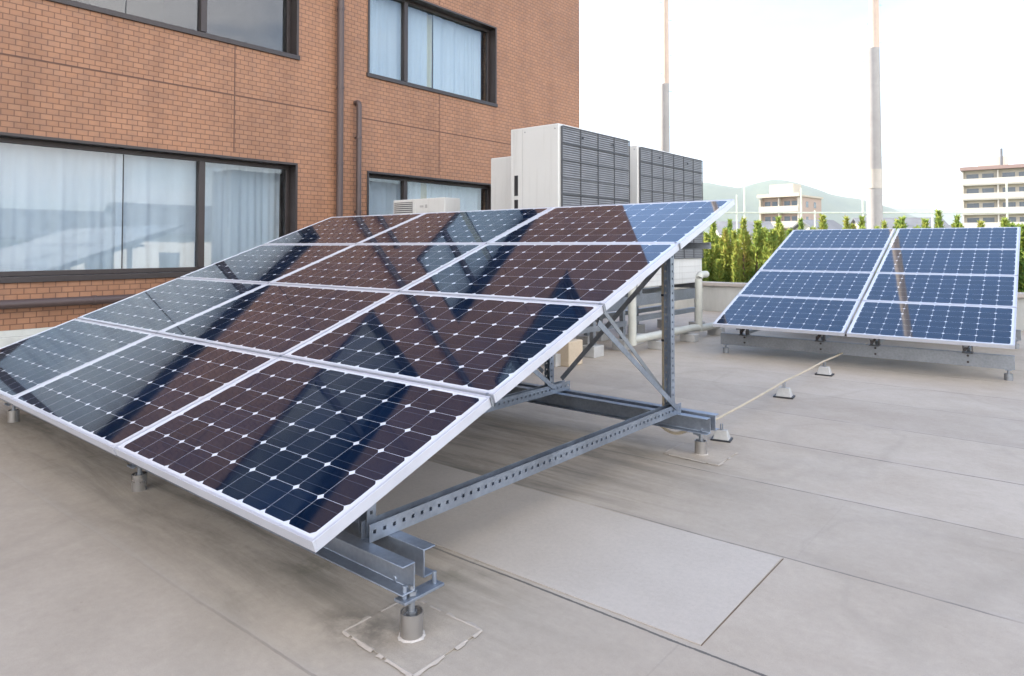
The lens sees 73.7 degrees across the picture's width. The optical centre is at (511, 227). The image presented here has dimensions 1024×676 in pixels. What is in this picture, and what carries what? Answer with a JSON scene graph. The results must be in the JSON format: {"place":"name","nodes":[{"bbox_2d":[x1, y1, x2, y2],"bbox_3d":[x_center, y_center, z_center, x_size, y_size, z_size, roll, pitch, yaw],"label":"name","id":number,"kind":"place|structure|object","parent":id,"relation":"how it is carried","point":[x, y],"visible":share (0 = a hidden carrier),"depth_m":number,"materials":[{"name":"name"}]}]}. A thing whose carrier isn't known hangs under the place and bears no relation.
{"place":"outdoors","nodes":[
{"label":"outdoors","id":0,"kind":"place"},
{"bbox_2d":[0,0,579,347],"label":"brick building","id":1,"kind":"structure","parent":0,"point":[145,145],"depth_m":9.73,"materials":[{"name":"brown brick"}]},
{"bbox_2d":[0,132,297,283],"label":"window","id":2,"kind":"structure","parent":1,"relation":"in","point":[71,209],"depth_m":8.65,"materials":[{"name":"glass"}]},
{"bbox_2d":[47,0,299,59],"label":"window","id":3,"kind":"structure","parent":1,"relation":"in","point":[292,6],"depth_m":9.32,"materials":[{"name":"glass"}]},
{"bbox_2d":[367,171,490,214],"bbox_3d":[-1.491,-0.075,12.578,0.414,1.645,3.280,-1,-2,40],"label":"window","id":4,"kind":"structure","parent":1,"relation":"in","point":[383,188],"depth_m":12.42,"materials":[{"name":"glass"}]},
{"bbox_2d":[366,0,497,106],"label":"window","id":5,"kind":"structure","parent":1,"relation":"in","point":[399,35],"depth_m":12.83,"materials":[{"name":"glass"}]},
{"bbox_2d":[709,221,774,248],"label":"house","id":6,"kind":"structure","parent":0,"point":[720,225],"depth_m":96.56,"materials":[{"name":"beige paint"}]},
{"bbox_2d":[579,0,1023,209],"label":"sky","id":7,"kind":"structure","parent":0,"point":[763,90],"materials":[{"name":"white"}]},
{"bbox_2d":[702,180,916,238],"bbox_3d":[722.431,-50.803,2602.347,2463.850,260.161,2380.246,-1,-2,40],"label":"hills","id":8,"kind":"structure","parent":0,"point":[829,202],"depth_m":2438.97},
{"bbox_2d":[785,219,842,236],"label":"house","id":9,"kind":"structure","parent":0,"point":[831,224],"depth_m":72.71,"materials":[{"name":"white paint"}]},
{"bbox_2d":[849,217,948,228],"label":"house","id":10,"kind":"structure","parent":0,"point":[911,221],"depth_m":112.76,"materials":[{"name":"beige paint"}]},
{"bbox_2d":[889,225,951,244],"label":"house","id":11,"kind":"structure","parent":0,"point":[912,226],"depth_m":103.59,"materials":[{"name":"white paint"}]},
{"bbox_2d":[886,206,962,224],"bbox_3d":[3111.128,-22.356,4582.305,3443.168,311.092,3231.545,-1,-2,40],"label":"hills","id":12,"kind":"structure","parent":0,"point":[948,218],"depth_m":4468.19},
{"label":"ground","id":13,"kind":"structure","parent":0,"visible":0},
{"bbox_2d":[0,306,1023,675],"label":"flat roof","id":14,"kind":"structure","parent":13,"relation":"on","point":[876,504],"depth_m":3.32,"materials":[{"name":"grey concrete"}]},
{"bbox_2d":[0,199,734,640],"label":"solar array","id":15,"kind":"object","parent":14,"relation":"on","point":[322,387],"visible":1,"depth_m":4.16,"materials":[{"name":"blue glass"}]},
{"bbox_2d":[342,600,481,675],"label":"membrane collar","id":16,"kind":"object","parent":14,"relation":"on","point":[444,634],"visible":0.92,"depth_m":2.53,"materials":[{"name":"grey rubber"}]},
{"bbox_2d":[394,197,459,213],"bbox_3d":[-1.296,0.654,10.229,1.120,2.150,0.334,-1,-2,40],"label":"condenser unit","id":17,"kind":"object","parent":14,"relation":"on","point":[440,204],"visible":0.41,"depth_m":10.02,"materials":[{"name":"beige paint"}]},
{"bbox_2d":[491,156,510,209],"bbox_3d":[0.096,0.369,9.863,0.420,2.700,0.750,-1,-2,40],"label":"equipment cabinet","id":18,"kind":"object","parent":14,"relation":"on","point":[500,182],"visible":0.11,"depth_m":9.61,"materials":[{"name":"white metal"}]},
{"bbox_2d":[556,339,582,366],"bbox_3d":[0.668,1.528,8.375,0.280,0.299,0.300,-1,-2,40],"label":"tan block","id":19,"kind":"object","parent":14,"relation":"on","point":[571,351],"depth_m":8.23,"materials":[{"name":"beige concrete"}]},
{"bbox_2d":[511,123,629,366],"bbox_3d":[0.811,0.224,9.157,0.826,2.949,1.850,-1,-2,40],"label":"air conditioner","id":20,"kind":"object","parent":14,"relation":"on","point":[557,165],"visible":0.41,"depth_m":8.68,"materials":[{"name":"beige paint"}]},
{"bbox_2d":[376,461,783,645],"bbox_3d":[-0.015,1.546,3.604,2.522,0.003,0.950,-1,-2,40],"label":"membrane patch","id":21,"kind":"object","parent":14,"relation":"on","point":[693,588],"visible":0.81,"depth_m":3.22,"materials":[{"name":"grey rubber"}]},
{"bbox_2d":[596,145,704,344],"bbox_3d":[2.281,0.279,11.178,0.826,2.949,2.400,-1,-2,40],"label":"air conditioner","id":22,"kind":"object","parent":14,"relation":"on","point":[656,176],"visible":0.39,"depth_m":10.96,"materials":[{"name":"beige paint"}]},
{"bbox_2d":[648,340,661,349],"bbox_3d":[2.058,1.653,9.623,0.240,0.117,0.160,-1,-2,40],"label":"pipe block","id":23,"kind":"object","parent":14,"relation":"on","point":[655,344],"depth_m":9.57,"materials":[{"name":"grey concrete"}]},
{"bbox_2d":[680,333,698,341],"bbox_3d":[2.696,1.674,10.392,0.240,0.117,0.160,-1,-2,40],"label":"pipe block","id":24,"kind":"object","parent":14,"relation":"on","point":[689,337],"depth_m":10.33,"materials":[{"name":"grey concrete"}]},
{"bbox_2d":[663,442,737,465],"bbox_3d":[1.311,1.574,4.766,0.438,0.009,0.376,-1,-2,40],"label":"membrane collar","id":25,"kind":"object","parent":14,"relation":"on","point":[712,456],"visible":0.88,"depth_m":4.74,"materials":[{"name":"grey rubber"}]},
{"bbox_2d":[707,327,724,335],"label":"pipe block","id":26,"kind":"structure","parent":14,"relation":"on","point":[717,331],"depth_m":11.09,"materials":[{"name":"grey concrete"}]},
{"bbox_2d":[628,271,719,345],"bbox_3d":[2.737,1.155,10.440,0.189,0.950,3.612,-1,-2,42],"label":"lagged pipe","id":27,"kind":"object","parent":26,"relation":"on","point":[634,338],"visible":0.78,"depth_m":10.12,"materials":[{"name":"white plastic"}]},
{"bbox_2d":[710,423,732,442],"bbox_3d":[1.571,1.530,5.116,0.144,0.119,0.118,-1,-2,28],"label":"cable support","id":28,"kind":"object","parent":14,"relation":"on","point":[721,435],"visible":0.85,"depth_m":5.08,"materials":[{"name":"grey concrete"}]},
{"bbox_2d":[773,382,794,398],"bbox_3d":[2.615,1.557,6.562,0.176,0.145,0.144,-1,-2,32],"label":"cable support","id":29,"kind":"object","parent":14,"relation":"on","point":[785,392],"visible":0.98,"depth_m":6.52,"materials":[{"name":"grey concrete"}]},
{"bbox_2d":[716,342,867,419],"bbox_3d":[3.104,1.477,7.131,0.101,0.114,5.806,-1,-2,37],"label":"conductor cable","id":30,"kind":"object","parent":29,"relation":"on","point":[749,401],"visible":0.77,"depth_m":6.16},
{"bbox_2d":[815,362,833,376],"bbox_3d":[3.521,1.587,7.694,0.176,0.145,0.144,-1,-2,37],"label":"cable support","id":31,"kind":"object","parent":14,"relation":"on","point":[823,370],"visible":1,"depth_m":7.66,"materials":[{"name":"grey concrete"}]},
{"bbox_2d":[640,281,1023,330],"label":"parapet","id":32,"kind":"structure","parent":14,"relation":"on","point":[719,296],"depth_m":15.15,"materials":[{"name":"paint"}]},
{"bbox_2d":[713,227,1020,380],"bbox_3d":[5.060,0.842,9.541,3.240,1.735,3.777,-1,-2,38],"label":"solar array","id":33,"kind":"object","parent":14,"relation":"on","point":[955,286],"visible":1,"depth_m":8.94,"materials":[{"name":"blue glass"}]},
{"bbox_2d":[660,0,672,151],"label":"utility pole","id":34,"kind":"object","parent":13,"relation":"on","point":[664,120],"visible":0.38,"depth_m":23.55,"materials":[{"name":"metal"}]},
{"bbox_2d":[702,240,713,280],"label":"conifer tree","id":35,"kind":"object","parent":13,"relation":"on","point":[703,264],"visible":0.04,"depth_m":17.02,"materials":[{"name":"green plant"}]},
{"bbox_2d":[702,221,730,281],"bbox_3d":[5.129,2.844,17.556,1.145,6.171,1.321,0,-2,-5],"label":"conifer tree","id":36,"kind":"object","parent":13,"relation":"on","point":[711,238],"visible":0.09,"depth_m":17.42,"materials":[{"name":"green plant"}]},
{"bbox_2d":[710,236,732,281],"bbox_3d":[5.422,3.059,17.288,1.244,5.726,1.244,0,-2,-1],"label":"conifer tree","id":37,"kind":"object","parent":13,"relation":"on","point":[718,271],"visible":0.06,"depth_m":17.13,"materials":[{"name":"green plant"}]},
{"bbox_2d":[723,242,733,281],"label":"conifer tree","id":38,"kind":"object","parent":13,"relation":"on","point":[728,278],"visible":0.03,"depth_m":16.88,"materials":[{"name":"green plant"}]},
{"bbox_2d":[716,218,745,263],"bbox_3d":[5.895,2.835,18.292,1.092,6.229,1.007,0,-2,0],"label":"conifer tree","id":39,"kind":"object","parent":13,"relation":"on","point":[729,225],"visible":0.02,"depth_m":18.35,"materials":[{"name":"green plant"}]},
{"bbox_2d":[720,216,759,282],"bbox_3d":[5.681,2.808,16.878,1.260,6.205,1.118,0,-2,11],"label":"conifer tree","id":40,"kind":"object","parent":13,"relation":"on","point":[735,246],"visible":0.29,"depth_m":16.77,"materials":[{"name":"green plant"}]},
{"bbox_2d":[730,220,779,282],"bbox_3d":[5.893,2.846,16.463,1.295,6.107,1.024,0,-2,3],"label":"conifer tree","id":41,"kind":"object","parent":13,"relation":"on","point":[764,238],"visible":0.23,"depth_m":16.44,"materials":[{"name":"green plant"}]},
{"bbox_2d":[741,220,778,279],"bbox_3d":[6.225,2.849,17.088,1.495,6.136,1.228,0,-2,-7],"label":"conifer tree","id":42,"kind":"object","parent":13,"relation":"on","point":[760,221],"visible":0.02,"depth_m":17.35,"materials":[{"name":"green plant"}]},
{"bbox_2d":[763,243,778,263],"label":"conifer tree","id":43,"kind":"object","parent":13,"relation":"on","point":[769,251],"depth_m":16.07,"materials":[{"name":"green plant"}]},
{"bbox_2d":[770,214,785,245],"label":"conifer tree","id":44,"kind":"object","parent":13,"relation":"on","point":[779,226],"visible":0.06,"depth_m":17.17,"materials":[{"name":"green plant"}]},
{"bbox_2d":[757,184,822,231],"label":"apartment block","id":45,"kind":"structure","parent":13,"relation":"on","point":[782,198],"depth_m":138.05,"materials":[{"name":"beige paint"}]},
{"bbox_2d":[765,217,775,221],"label":"window","id":46,"kind":"structure","parent":45,"relation":"in","point":[766,218],"depth_m":139.55,"materials":[{"name":"glass"}]},
{"bbox_2d":[765,202,776,206],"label":"window","id":47,"kind":"structure","parent":45,"relation":"in","point":[767,204],"depth_m":139.62,"materials":[{"name":"grey glass"}]},
{"bbox_2d":[784,216,796,220],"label":"window","id":48,"kind":"structure","parent":45,"relation":"in","point":[786,218],"depth_m":136.65,"materials":[{"name":"grey glass"}]},
{"bbox_2d":[784,201,796,205],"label":"window","id":49,"kind":"structure","parent":45,"relation":"in","point":[786,203],"depth_m":136.72,"materials":[{"name":"grey glass"}]},
{"bbox_2d":[784,217,814,238],"bbox_3d":[6.935,2.809,16.335,1.104,6.174,1.198,0,-2,8],"label":"conifer tree","id":50,"kind":"object","parent":13,"relation":"on","point":[800,227],"visible":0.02,"depth_m":16.41,"materials":[{"name":"green plant"}]},
{"bbox_2d":[817,213,827,229],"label":"conifer tree","id":51,"kind":"object","parent":13,"relation":"on","point":[823,223],"visible":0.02,"depth_m":15.54,"materials":[{"name":"green plant"}]},
{"bbox_2d":[842,215,856,228],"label":"conifer tree","id":52,"kind":"object","parent":13,"relation":"on","point":[846,224],"visible":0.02,"depth_m":15.75,"materials":[{"name":"green plant"}]},
{"bbox_2d":[850,215,879,228],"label":"conifer tree","id":53,"kind":"object","parent":13,"relation":"on","point":[862,222],"visible":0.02,"depth_m":16.47,"materials":[{"name":"green plant"}]},
{"bbox_2d":[864,0,884,228],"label":"utility pole","id":54,"kind":"object","parent":13,"relation":"on","point":[874,181],"visible":0.62,"depth_m":21.94,"materials":[{"name":"concrete"}]},
{"bbox_2d":[725,180,1023,233],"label":"net fence","id":55,"kind":"object","parent":13,"relation":"on","point":[862,212],"visible":0.31,"depth_m":30.00,"materials":[{"name":"white metal"}]},
{"bbox_2d":[872,219,890,279],"bbox_3d":[8.061,2.827,14.465,1.037,6.036,0.920,1,-2,-26],"label":"conifer tree","id":56,"kind":"object","parent":13,"relation":"on","point":[884,224],"depth_m":14.61,"materials":[{"name":"green plant"}]},
{"bbox_2d":[893,218,899,228],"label":"conifer tree","id":57,"kind":"object","parent":13,"relation":"on","point":[896,224],"depth_m":15.48,"materials":[{"name":"green plant"}]},
{"bbox_2d":[893,216,919,236],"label":"conifer tree","id":58,"kind":"object","parent":13,"relation":"on","point":[901,223],"visible":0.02,"depth_m":14.60,"materials":[{"name":"green plant"}]},
{"bbox_2d":[920,217,931,227],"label":"conifer tree","id":59,"kind":"object","parent":13,"relation":"on","point":[925,223],"visible":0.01,"depth_m":15.20,"materials":[{"name":"green plant"}]},
{"bbox_2d":[933,209,945,227],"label":"conifer tree","id":60,"kind":"object","parent":13,"relation":"on","point":[938,221],"depth_m":14.00,"materials":[{"name":"green plant"}]},
{"bbox_2d":[952,214,963,227],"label":"conifer tree","id":61,"kind":"object","parent":13,"relation":"on","point":[958,224],"visible":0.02,"depth_m":14.24,"materials":[{"name":"green plant"}]},
{"bbox_2d":[977,220,985,226],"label":"conifer tree","id":62,"kind":"object","parent":13,"relation":"on","point":[980,223],"visible":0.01,"depth_m":14.55,"materials":[{"name":"green plant"}]},
{"bbox_2d":[960,148,1023,227],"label":"apartment block","id":63,"kind":"structure","parent":13,"relation":"on","point":[985,180],"depth_m":137.61,"materials":[{"name":"beige paint"}]},
{"bbox_2d":[966,173,993,178],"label":"window","id":64,"kind":"structure","parent":63,"relation":"in","point":[990,175],"depth_m":139.31,"materials":[{"name":"grey glass"}]},
{"bbox_2d":[967,203,993,207],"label":"window","id":65,"kind":"structure","parent":63,"relation":"in","point":[972,205],"depth_m":139.21,"materials":[{"name":"glass"}]},
{"bbox_2d":[967,188,993,193],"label":"window","id":66,"kind":"structure","parent":63,"relation":"in","point":[984,190],"depth_m":138.77,"materials":[{"name":"glass"}]},
{"bbox_2d":[967,217,994,222],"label":"window","id":67,"kind":"structure","parent":63,"relation":"in","point":[969,220],"depth_m":139.28,"materials":[{"name":"grey glass"}]},
{"bbox_2d":[1002,172,1023,176],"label":"window","id":68,"kind":"structure","parent":63,"relation":"in","point":[1009,174],"depth_m":136.02,"materials":[{"name":"glass"}]},
{"bbox_2d":[1003,202,1023,206],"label":"window","id":69,"kind":"structure","parent":63,"relation":"in","point":[1010,204],"depth_m":135.72,"materials":[{"name":"grey glass"}]},
{"bbox_2d":[1003,187,1023,191],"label":"window","id":70,"kind":"structure","parent":63,"relation":"in","point":[1010,189],"depth_m":135.82,"materials":[{"name":"glass"}]},
{"bbox_2d":[1004,217,1023,221],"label":"window","id":71,"kind":"structure","parent":63,"relation":"in","point":[1011,219],"depth_m":135.52,"materials":[{"name":"grey glass"}]},
{"bbox_2d":[999,217,1023,260],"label":"conifer tree","id":72,"kind":"object","parent":13,"relation":"on","point":[1003,221],"visible":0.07,"depth_m":13.87,"materials":[{"name":"green plant"}]},
{"bbox_2d":[1004,221,1023,291],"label":"conifer tree","id":73,"kind":"object","parent":13,"relation":"on","point":[1021,255],"visible":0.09,"depth_m":13.48,"materials":[{"name":"green plant"}]},
{"bbox_2d":[1018,261,1022,290],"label":"conifer tree","id":74,"kind":"object","parent":13,"relation":"on","point":[1020,270],"visible":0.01,"depth_m":13.59,"materials":[{"name":"green plant"}]}
]}

